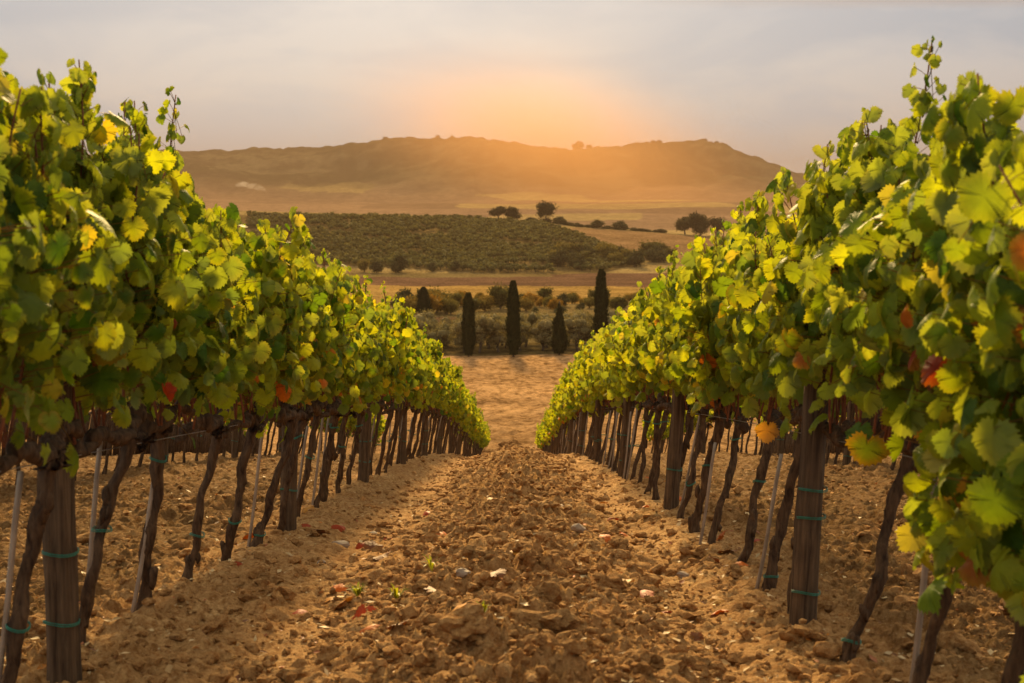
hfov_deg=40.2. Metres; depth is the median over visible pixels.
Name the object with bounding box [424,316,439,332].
olive tree
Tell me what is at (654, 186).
terrain
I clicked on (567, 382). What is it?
grapevine
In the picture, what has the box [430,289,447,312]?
shrub
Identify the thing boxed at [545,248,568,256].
shrub
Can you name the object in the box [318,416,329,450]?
grapevine
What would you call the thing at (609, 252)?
shrub
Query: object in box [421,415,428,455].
wooden post
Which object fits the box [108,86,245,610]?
grapevine
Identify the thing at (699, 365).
grapevine
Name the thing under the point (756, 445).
grapevine
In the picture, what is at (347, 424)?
grapevine
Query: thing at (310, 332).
grapevine
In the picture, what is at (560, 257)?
shrub
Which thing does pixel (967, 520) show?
grapevine
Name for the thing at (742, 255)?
grapevine
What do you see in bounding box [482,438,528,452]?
soil heap
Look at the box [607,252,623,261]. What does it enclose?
shrub
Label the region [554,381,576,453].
grapevine
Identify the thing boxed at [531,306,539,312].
shrub
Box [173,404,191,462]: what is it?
grapevine
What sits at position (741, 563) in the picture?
fallen leaf
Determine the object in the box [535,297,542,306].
shrub
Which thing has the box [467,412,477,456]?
grapevine
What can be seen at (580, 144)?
mountain tree
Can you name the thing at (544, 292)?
shrub
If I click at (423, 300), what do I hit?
cypress tree
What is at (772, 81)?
sky
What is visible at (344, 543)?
stone
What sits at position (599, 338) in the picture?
grapevine
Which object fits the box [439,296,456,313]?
shrub
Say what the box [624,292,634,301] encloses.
shrub
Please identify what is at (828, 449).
grapevine
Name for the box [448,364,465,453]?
grapevine
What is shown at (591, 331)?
olive tree
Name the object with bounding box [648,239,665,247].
shrub
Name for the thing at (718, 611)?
fallen leaf
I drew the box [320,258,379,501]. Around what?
grapevine
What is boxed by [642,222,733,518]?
grapevine
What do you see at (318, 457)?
vine stake
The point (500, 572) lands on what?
fallen leaf
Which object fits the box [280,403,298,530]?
wooden post
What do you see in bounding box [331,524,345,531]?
fallen leaf
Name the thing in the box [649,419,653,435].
grapevine
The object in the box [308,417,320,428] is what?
grapevine
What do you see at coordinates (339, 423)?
grapevine
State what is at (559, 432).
grapevine
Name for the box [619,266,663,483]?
grapevine
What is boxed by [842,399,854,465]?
wooden post
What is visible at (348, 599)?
fallen leaf
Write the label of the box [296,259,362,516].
grapevine
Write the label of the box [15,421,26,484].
grapevine
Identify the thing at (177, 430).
grapevine
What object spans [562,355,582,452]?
grapevine
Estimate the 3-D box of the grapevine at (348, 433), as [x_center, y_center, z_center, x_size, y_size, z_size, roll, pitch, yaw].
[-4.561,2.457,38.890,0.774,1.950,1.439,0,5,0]
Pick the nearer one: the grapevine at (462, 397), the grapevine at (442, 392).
the grapevine at (442, 392)
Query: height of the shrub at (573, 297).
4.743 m
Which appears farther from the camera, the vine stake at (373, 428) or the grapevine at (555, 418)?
the grapevine at (555, 418)
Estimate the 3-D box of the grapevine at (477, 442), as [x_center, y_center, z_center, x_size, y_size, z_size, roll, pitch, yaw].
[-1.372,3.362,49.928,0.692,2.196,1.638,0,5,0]
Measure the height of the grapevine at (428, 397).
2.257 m
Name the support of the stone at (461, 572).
on the ground at (888, 635)
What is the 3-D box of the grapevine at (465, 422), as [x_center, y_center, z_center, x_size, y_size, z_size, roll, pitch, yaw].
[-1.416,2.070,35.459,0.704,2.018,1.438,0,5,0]
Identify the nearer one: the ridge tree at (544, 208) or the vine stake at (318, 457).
the vine stake at (318, 457)
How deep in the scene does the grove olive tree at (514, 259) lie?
815.27 m
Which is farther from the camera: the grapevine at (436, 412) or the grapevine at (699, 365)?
the grapevine at (436, 412)
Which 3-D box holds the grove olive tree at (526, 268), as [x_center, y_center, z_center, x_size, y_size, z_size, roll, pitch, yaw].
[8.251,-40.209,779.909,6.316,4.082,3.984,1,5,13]
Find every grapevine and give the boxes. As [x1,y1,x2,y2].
[0,48,112,439]
[0,58,161,682]
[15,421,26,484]
[16,99,208,644]
[95,370,120,474]
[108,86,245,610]
[111,396,130,470]
[126,390,159,466]
[171,174,273,581]
[171,399,180,461]
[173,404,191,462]
[188,206,327,560]
[195,414,202,460]
[222,396,243,456]
[234,399,249,457]
[242,219,332,546]
[251,411,268,455]
[263,398,279,455]
[267,420,275,455]
[274,225,341,531]
[276,428,280,452]
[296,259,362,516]
[298,422,308,453]
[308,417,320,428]
[309,417,325,453]
[312,248,371,507]
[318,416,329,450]
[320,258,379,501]
[335,302,388,493]
[335,417,341,451]
[338,416,351,453]
[345,416,356,441]
[345,420,356,449]
[346,295,397,484]
[348,425,359,453]
[357,272,411,479]
[369,302,416,475]
[372,415,383,440]
[372,416,386,452]
[375,281,417,474]
[375,416,384,445]
[378,313,425,472]
[388,294,426,465]
[392,328,432,463]
[406,329,436,461]
[408,322,441,458]
[408,340,439,458]
[410,335,434,406]
[416,322,447,456]
[420,331,449,455]
[428,343,453,454]
[428,349,449,442]
[429,349,451,453]
[430,355,455,452]
[436,365,460,446]
[441,364,460,428]
[442,360,461,452]
[442,366,464,441]
[443,370,465,453]
[444,378,465,453]
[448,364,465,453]
[453,389,470,431]
[453,389,470,452]
[454,384,470,450]
[454,414,468,445]
[455,407,471,453]
[460,380,472,450]
[460,399,476,453]
[461,394,475,436]
[462,387,477,454]
[464,392,479,456]
[467,408,481,452]
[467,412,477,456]
[471,429,482,455]
[473,407,482,455]
[475,410,483,454]
[475,421,486,446]
[476,409,482,436]
[480,435,487,454]
[536,424,543,445]
[538,421,544,440]
[542,407,555,437]
[543,412,550,445]
[545,416,553,453]
[546,411,555,452]
[546,415,555,453]
[547,403,554,432]
[549,408,566,454]
[549,411,566,436]
[550,379,567,453]
[550,388,568,453]
[550,396,567,428]
[552,405,561,453]
[552,412,567,449]
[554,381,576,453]
[556,399,568,451]
[557,393,567,451]
[558,372,576,421]
[558,372,576,453]
[559,363,591,453]
[560,361,579,452]
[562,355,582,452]
[562,397,578,453]
[566,379,580,441]
[569,354,591,450]
[570,338,594,455]
[572,330,606,456]
[574,387,592,454]
[576,342,614,464]
[577,326,608,461]
[578,334,608,458]
[580,341,613,459]
[585,343,614,464]
[592,315,635,468]
[595,321,641,478]
[596,306,643,471]
[600,316,643,472]
[606,309,654,480]
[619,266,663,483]
[621,268,685,493]
[634,245,686,499]
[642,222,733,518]
[642,235,703,481]
[642,411,652,453]
[647,413,654,439]
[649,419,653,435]
[662,396,671,432]
[664,201,768,544]
[668,219,743,532]
[695,415,712,450]
[697,190,798,562]
[698,415,713,453]
[711,408,721,451]
[722,210,849,590]
[726,417,734,451]
[733,124,903,613]
[736,403,756,452]
[740,405,756,453]
[753,414,762,454]
[758,400,775,455]
[783,432,786,451]
[786,35,968,662]
[812,179,1001,682]
[825,404,847,463]
[833,397,847,464]
[880,394,896,470]
[884,70,1023,682]
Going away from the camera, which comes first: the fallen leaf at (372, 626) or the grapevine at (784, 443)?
the fallen leaf at (372, 626)
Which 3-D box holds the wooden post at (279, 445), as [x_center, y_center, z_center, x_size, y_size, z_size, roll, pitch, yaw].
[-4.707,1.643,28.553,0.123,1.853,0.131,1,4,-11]
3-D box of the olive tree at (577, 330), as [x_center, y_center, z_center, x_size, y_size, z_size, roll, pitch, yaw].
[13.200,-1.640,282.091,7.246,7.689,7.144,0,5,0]
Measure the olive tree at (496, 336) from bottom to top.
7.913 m
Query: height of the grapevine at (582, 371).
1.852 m
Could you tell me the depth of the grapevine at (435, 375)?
20.68 m
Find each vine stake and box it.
[0,471,23,679]
[86,441,102,574]
[131,484,152,612]
[247,427,264,546]
[296,426,308,500]
[311,412,323,504]
[318,418,329,491]
[371,415,375,443]
[575,412,580,453]
[582,412,588,455]
[602,411,610,467]
[607,413,618,468]
[611,411,617,470]
[623,411,631,478]
[626,408,637,479]
[679,415,699,507]
[698,442,716,544]
[755,454,782,588]
[909,477,937,682]
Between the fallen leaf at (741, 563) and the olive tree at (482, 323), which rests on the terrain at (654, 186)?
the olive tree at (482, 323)
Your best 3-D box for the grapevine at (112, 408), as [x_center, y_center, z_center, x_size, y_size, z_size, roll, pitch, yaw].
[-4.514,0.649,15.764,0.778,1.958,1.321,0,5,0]
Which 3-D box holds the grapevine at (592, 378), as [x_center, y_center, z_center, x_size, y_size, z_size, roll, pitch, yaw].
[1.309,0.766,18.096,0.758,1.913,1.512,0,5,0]
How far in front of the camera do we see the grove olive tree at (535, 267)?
779.02 m
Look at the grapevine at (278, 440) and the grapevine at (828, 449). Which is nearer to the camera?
the grapevine at (828, 449)
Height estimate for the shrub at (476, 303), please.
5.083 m
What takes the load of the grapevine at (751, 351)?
on the ground at (888, 635)
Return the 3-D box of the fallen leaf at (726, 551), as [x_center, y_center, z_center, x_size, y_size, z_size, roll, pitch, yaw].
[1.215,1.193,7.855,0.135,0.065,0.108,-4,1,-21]
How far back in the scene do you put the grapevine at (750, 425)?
26.94 m
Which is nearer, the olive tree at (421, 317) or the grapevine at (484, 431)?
the grapevine at (484, 431)
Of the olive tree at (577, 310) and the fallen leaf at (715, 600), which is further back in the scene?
the olive tree at (577, 310)
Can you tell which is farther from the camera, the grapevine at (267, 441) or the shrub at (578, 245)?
the shrub at (578, 245)
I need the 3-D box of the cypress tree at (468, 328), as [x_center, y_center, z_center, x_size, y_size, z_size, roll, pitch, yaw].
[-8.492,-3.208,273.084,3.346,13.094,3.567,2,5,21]
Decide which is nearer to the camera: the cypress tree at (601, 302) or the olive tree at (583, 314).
the cypress tree at (601, 302)
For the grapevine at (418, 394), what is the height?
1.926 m
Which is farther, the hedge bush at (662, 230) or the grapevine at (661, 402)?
the hedge bush at (662, 230)
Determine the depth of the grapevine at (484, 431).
51.22 m
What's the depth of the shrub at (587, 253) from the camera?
842.17 m
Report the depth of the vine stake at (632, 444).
14.09 m
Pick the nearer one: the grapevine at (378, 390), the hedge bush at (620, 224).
the grapevine at (378, 390)
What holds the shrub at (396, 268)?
on the terrain at (654, 186)
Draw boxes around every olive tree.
[414,309,438,331]
[414,316,428,339]
[415,262,422,266]
[415,312,428,326]
[423,321,452,347]
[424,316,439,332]
[433,321,456,347]
[436,262,444,269]
[439,314,453,326]
[449,319,476,352]
[452,310,477,326]
[460,263,467,270]
[467,263,474,270]
[474,312,491,352]
[476,311,503,348]
[478,266,486,272]
[483,315,506,351]
[497,265,505,271]
[499,315,507,347]
[505,265,512,272]
[506,322,530,350]
[509,256,518,263]
[519,256,530,261]
[520,309,540,346]
[522,266,531,270]
[527,316,552,350]
[531,265,539,271]
[532,311,555,347]
[534,312,545,324]
[539,265,547,271]
[541,328,567,350]
[551,311,571,318]
[564,315,592,350]
[570,309,592,330]
[572,307,593,321]
[586,264,595,270]
[586,320,594,340]
[590,305,617,321]
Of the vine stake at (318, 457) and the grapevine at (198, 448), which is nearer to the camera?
the vine stake at (318, 457)
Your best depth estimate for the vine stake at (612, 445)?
17.31 m
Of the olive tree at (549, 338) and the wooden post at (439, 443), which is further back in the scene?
the olive tree at (549, 338)
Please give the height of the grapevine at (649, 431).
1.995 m
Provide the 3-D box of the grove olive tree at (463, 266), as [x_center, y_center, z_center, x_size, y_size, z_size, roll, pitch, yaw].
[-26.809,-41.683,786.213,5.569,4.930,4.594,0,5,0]
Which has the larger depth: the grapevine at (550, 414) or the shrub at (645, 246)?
the shrub at (645, 246)
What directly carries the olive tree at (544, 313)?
on the terrain at (654, 186)
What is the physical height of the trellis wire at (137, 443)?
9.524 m
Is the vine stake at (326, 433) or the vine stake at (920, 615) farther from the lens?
the vine stake at (326, 433)
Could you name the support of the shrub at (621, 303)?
on the terrain at (654, 186)
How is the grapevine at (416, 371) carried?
on the ground at (888, 635)
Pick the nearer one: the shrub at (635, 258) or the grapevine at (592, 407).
the grapevine at (592, 407)
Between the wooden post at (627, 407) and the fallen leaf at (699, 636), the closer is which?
the fallen leaf at (699, 636)
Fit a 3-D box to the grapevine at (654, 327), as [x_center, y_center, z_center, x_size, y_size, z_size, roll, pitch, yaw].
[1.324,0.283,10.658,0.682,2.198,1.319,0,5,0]
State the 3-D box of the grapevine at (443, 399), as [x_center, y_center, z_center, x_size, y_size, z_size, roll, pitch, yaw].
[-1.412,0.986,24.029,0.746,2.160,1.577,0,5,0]
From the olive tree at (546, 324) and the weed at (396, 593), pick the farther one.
the olive tree at (546, 324)
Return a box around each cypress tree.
[414,286,432,312]
[459,292,476,356]
[504,280,521,356]
[549,301,569,354]
[591,268,609,338]
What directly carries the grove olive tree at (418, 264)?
on the terrain at (654, 186)
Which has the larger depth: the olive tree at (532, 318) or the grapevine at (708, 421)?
the olive tree at (532, 318)
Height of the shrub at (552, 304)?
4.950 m
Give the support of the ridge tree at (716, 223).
on the terrain at (654, 186)
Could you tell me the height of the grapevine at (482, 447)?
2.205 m
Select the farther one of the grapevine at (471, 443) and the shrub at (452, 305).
the shrub at (452, 305)
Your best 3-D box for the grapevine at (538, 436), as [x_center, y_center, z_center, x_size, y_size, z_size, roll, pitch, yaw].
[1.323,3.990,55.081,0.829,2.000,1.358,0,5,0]
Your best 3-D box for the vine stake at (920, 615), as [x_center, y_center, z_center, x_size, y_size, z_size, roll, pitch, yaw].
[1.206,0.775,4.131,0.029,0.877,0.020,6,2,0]
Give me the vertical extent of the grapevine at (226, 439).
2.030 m
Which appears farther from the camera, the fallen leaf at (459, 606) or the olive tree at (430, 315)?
the olive tree at (430, 315)
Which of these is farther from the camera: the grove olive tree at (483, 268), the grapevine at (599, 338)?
the grove olive tree at (483, 268)
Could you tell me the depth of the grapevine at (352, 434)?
39.63 m
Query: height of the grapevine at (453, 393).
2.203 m
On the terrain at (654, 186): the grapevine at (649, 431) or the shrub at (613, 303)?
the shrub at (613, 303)
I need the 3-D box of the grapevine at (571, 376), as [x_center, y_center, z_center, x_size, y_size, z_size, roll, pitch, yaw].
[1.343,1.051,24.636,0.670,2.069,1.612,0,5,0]
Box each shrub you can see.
[357,258,371,271]
[368,259,384,272]
[389,252,410,272]
[389,293,406,308]
[390,261,400,271]
[395,287,414,298]
[401,294,418,314]
[425,261,437,271]
[427,286,451,309]
[428,291,444,311]
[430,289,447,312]
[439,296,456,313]
[444,298,459,314]
[447,291,463,304]
[449,259,460,270]
[473,292,484,298]
[473,296,481,309]
[476,293,494,310]
[486,282,508,308]
[519,296,535,310]
[522,291,540,302]
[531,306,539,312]
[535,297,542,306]
[536,285,554,299]
[542,295,556,307]
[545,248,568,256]
[546,246,570,266]
[546,297,563,309]
[554,240,575,249]
[554,305,567,313]
[557,292,570,306]
[560,241,584,252]
[567,253,587,268]
[567,291,578,303]
[575,302,585,309]
[579,250,592,257]
[582,296,593,307]
[584,245,597,253]
[587,287,594,298]
[597,241,621,256]
[603,249,617,258]
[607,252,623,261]
[608,294,627,309]
[608,297,618,309]
[620,247,632,253]
[624,248,646,266]
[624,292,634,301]
[638,239,657,250]
[643,247,658,261]
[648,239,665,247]
[651,243,668,254]
[653,250,667,262]
[662,246,678,255]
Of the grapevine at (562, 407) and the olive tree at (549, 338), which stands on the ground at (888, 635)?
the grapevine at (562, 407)
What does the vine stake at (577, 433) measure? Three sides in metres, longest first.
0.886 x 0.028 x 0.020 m
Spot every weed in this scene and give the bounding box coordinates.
[345,582,367,596]
[386,583,409,597]
[423,554,441,570]
[476,601,490,612]
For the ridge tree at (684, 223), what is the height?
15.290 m
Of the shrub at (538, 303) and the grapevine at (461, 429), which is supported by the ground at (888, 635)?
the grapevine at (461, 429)
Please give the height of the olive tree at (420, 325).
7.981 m
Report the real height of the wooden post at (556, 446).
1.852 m
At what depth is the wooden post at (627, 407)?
15.09 m
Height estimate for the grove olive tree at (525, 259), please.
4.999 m
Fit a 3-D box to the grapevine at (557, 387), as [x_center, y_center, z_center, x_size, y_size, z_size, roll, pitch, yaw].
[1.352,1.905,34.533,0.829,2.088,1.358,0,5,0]
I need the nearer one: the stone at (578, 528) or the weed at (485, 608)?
the weed at (485, 608)
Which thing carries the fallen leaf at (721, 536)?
on the ground at (888, 635)
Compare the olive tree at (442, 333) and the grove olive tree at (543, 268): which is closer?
the olive tree at (442, 333)
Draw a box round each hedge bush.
[552,216,566,223]
[590,219,604,227]
[611,220,627,229]
[657,229,666,232]
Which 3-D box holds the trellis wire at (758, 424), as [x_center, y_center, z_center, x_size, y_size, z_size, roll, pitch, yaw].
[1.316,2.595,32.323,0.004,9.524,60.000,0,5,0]
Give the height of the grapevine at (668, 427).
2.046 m
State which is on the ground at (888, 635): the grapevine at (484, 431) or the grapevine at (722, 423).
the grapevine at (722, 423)
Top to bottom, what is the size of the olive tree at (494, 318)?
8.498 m
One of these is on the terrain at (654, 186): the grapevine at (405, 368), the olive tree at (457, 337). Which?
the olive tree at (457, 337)
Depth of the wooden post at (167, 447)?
19.05 m
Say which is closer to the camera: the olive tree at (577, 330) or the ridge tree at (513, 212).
the olive tree at (577, 330)
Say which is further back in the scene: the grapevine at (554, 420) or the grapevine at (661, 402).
the grapevine at (554, 420)
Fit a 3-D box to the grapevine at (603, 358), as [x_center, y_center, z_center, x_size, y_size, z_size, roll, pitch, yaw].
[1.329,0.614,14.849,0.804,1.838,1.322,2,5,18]
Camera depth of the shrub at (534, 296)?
453.70 m
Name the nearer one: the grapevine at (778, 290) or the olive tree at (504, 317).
the grapevine at (778, 290)
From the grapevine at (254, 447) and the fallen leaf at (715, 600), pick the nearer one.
the fallen leaf at (715, 600)
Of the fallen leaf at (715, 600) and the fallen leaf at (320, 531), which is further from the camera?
the fallen leaf at (320, 531)
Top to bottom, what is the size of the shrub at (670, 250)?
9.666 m
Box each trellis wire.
[0,407,463,471]
[566,407,912,457]
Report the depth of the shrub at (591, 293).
463.53 m
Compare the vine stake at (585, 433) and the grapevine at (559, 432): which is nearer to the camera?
the vine stake at (585, 433)
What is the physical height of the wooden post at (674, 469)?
1.851 m
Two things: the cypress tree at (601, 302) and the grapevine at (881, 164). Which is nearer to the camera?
the grapevine at (881, 164)
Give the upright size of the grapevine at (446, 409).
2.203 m
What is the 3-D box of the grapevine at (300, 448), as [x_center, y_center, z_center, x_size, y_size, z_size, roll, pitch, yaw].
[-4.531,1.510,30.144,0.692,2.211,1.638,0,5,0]
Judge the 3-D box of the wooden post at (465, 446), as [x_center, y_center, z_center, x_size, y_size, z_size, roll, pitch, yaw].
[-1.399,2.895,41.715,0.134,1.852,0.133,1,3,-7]
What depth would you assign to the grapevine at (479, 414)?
45.56 m
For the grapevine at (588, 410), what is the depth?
21.26 m
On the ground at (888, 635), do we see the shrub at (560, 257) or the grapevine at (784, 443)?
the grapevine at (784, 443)
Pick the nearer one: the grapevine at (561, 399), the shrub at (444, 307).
the grapevine at (561, 399)
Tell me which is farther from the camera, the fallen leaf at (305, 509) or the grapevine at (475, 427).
the grapevine at (475, 427)
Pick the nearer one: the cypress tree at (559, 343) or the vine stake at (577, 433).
the vine stake at (577, 433)
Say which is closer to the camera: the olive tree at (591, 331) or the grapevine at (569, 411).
the grapevine at (569, 411)
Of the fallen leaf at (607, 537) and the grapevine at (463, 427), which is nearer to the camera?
the fallen leaf at (607, 537)
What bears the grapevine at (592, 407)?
on the ground at (888, 635)
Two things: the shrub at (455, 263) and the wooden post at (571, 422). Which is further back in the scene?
the shrub at (455, 263)
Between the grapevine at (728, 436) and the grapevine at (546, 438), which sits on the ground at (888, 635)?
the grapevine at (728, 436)
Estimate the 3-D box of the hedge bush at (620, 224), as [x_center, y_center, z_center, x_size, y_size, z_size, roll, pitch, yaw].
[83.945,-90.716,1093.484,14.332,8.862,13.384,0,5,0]
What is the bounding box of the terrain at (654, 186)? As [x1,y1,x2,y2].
[0,136,846,454]
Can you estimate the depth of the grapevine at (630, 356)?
12.28 m
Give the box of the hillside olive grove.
[246,210,627,269]
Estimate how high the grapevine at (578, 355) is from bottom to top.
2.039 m
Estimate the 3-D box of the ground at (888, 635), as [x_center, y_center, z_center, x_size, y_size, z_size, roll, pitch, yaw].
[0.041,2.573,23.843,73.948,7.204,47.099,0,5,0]
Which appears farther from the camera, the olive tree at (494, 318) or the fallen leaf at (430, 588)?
the olive tree at (494, 318)
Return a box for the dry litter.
[0,450,1013,682]
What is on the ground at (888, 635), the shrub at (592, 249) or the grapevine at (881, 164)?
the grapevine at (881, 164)
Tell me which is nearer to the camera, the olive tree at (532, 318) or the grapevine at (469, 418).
the grapevine at (469, 418)
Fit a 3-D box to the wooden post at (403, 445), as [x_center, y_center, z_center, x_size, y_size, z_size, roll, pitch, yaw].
[-1.437,0.894,18.453,0.159,1.854,0.119,-4,6,-40]
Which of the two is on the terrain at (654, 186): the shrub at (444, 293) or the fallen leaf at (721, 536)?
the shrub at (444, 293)
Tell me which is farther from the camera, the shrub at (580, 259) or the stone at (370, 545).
the shrub at (580, 259)
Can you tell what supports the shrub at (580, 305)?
on the terrain at (654, 186)
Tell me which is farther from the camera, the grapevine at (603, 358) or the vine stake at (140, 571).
the grapevine at (603, 358)
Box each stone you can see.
[332,540,349,547]
[456,568,470,576]
[571,523,585,532]
[676,571,688,578]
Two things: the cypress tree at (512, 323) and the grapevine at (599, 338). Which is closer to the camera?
the grapevine at (599, 338)
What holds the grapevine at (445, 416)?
on the ground at (888, 635)
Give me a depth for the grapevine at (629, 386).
13.83 m
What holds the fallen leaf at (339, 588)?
on the ground at (888, 635)
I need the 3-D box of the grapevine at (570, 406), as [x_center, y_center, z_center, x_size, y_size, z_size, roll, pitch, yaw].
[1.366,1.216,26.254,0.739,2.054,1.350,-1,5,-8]
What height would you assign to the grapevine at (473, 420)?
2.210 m
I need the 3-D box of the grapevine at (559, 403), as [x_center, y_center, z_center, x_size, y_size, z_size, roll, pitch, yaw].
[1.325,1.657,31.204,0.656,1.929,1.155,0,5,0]
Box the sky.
[0,0,1023,172]
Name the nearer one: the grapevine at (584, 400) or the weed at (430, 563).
the weed at (430, 563)
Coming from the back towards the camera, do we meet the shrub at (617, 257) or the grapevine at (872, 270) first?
the shrub at (617, 257)
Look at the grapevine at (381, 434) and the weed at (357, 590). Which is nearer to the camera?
the weed at (357, 590)
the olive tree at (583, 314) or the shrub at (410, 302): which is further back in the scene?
the shrub at (410, 302)
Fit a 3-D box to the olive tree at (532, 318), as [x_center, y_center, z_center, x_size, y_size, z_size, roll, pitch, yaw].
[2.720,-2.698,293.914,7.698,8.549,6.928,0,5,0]
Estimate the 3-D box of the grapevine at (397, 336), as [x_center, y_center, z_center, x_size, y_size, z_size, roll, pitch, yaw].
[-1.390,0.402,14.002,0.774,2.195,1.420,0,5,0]
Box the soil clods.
[0,444,1023,682]
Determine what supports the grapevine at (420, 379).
on the ground at (888, 635)
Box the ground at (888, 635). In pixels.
[0,445,1014,682]
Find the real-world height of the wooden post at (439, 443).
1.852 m
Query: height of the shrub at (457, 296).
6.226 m
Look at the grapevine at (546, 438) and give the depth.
45.73 m
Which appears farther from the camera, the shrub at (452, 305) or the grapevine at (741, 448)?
the shrub at (452, 305)
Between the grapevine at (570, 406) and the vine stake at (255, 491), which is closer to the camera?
the vine stake at (255, 491)
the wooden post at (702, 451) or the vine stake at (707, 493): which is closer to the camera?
the vine stake at (707, 493)
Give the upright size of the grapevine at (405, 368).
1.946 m
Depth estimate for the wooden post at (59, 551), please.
4.55 m
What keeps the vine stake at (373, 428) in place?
on the ground at (888, 635)
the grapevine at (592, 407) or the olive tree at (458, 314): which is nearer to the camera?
the grapevine at (592, 407)
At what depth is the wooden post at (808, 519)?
5.64 m
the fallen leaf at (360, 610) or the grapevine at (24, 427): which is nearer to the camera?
the fallen leaf at (360, 610)
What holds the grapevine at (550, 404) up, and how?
on the ground at (888, 635)
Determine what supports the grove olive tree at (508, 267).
on the terrain at (654, 186)
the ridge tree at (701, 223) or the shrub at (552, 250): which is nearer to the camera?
the shrub at (552, 250)
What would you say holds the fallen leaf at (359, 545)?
on the ground at (888, 635)
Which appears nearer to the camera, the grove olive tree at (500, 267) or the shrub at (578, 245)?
the grove olive tree at (500, 267)
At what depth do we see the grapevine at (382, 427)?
45.82 m
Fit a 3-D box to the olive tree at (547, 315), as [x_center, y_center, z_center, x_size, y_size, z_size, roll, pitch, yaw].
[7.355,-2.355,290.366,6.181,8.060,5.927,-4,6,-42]
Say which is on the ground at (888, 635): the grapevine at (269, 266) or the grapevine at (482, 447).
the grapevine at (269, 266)
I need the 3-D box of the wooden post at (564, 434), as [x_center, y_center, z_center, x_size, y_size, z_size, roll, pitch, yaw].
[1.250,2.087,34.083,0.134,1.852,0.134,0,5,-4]
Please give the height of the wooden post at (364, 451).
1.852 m
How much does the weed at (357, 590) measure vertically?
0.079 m
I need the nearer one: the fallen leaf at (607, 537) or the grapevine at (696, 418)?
the fallen leaf at (607, 537)
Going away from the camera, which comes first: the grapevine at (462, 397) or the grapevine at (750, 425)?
the grapevine at (750, 425)
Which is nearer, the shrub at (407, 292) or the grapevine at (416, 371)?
the grapevine at (416, 371)
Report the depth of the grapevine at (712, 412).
30.36 m
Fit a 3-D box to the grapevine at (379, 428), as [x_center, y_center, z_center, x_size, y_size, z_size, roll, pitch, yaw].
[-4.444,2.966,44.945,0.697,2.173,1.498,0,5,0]
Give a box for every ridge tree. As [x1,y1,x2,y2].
[487,206,506,217]
[505,206,522,219]
[535,200,558,219]
[674,216,692,233]
[688,210,710,235]
[709,216,725,233]
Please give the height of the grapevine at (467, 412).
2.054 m
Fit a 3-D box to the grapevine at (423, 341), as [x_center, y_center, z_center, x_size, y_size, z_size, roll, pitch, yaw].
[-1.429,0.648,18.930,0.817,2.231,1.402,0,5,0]
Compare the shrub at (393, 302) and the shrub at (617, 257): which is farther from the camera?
the shrub at (617, 257)
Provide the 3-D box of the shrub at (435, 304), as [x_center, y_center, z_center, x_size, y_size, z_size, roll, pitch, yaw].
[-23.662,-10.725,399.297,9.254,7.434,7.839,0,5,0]
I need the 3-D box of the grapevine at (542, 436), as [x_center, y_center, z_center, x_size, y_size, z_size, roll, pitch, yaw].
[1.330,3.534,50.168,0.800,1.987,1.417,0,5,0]
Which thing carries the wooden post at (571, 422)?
on the ground at (888, 635)
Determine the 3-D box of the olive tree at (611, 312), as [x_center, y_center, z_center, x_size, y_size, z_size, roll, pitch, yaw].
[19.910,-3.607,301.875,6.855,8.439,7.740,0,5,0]
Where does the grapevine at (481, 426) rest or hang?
on the ground at (888, 635)
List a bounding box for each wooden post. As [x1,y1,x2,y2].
[40,380,81,682]
[164,438,168,463]
[231,419,237,457]
[278,426,281,451]
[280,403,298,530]
[313,434,315,452]
[358,401,372,482]
[398,414,406,463]
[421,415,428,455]
[436,414,443,453]
[448,424,453,453]
[456,432,460,454]
[463,437,466,455]
[555,429,559,454]
[560,419,565,452]
[568,416,573,453]
[578,407,586,454]
[593,399,601,460]
[618,391,632,476]
[660,435,663,452]
[663,380,684,509]
[700,427,705,453]
[776,407,783,456]
[789,236,839,625]
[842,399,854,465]
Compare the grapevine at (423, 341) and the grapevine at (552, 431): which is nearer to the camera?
the grapevine at (423, 341)
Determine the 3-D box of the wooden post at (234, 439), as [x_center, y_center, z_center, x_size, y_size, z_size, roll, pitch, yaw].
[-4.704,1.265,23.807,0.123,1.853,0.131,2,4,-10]
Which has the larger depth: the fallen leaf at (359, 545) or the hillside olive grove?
the hillside olive grove
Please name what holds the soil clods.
on the ground at (888, 635)
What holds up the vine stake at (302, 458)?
on the ground at (888, 635)
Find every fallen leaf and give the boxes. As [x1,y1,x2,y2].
[291,609,306,614]
[302,505,314,512]
[314,529,325,533]
[325,595,343,601]
[330,583,346,591]
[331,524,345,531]
[333,597,352,611]
[352,604,376,618]
[356,542,364,548]
[360,624,380,633]
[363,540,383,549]
[373,551,390,559]
[386,620,407,629]
[424,586,435,591]
[453,603,465,610]
[490,568,506,576]
[599,534,611,542]
[640,589,654,597]
[690,631,703,640]
[709,596,725,604]
[710,610,727,615]
[716,530,727,540]
[717,549,738,553]
[736,561,748,567]
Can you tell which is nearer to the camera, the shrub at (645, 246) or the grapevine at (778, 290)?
the grapevine at (778, 290)
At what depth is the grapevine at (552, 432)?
41.11 m
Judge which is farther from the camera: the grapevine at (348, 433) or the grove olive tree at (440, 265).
the grove olive tree at (440, 265)
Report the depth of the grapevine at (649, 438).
46.66 m
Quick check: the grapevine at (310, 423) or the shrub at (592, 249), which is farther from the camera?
the shrub at (592, 249)
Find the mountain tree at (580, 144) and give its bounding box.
[575,141,583,148]
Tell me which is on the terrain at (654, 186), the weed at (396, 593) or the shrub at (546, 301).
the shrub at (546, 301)
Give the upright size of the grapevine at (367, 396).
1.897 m

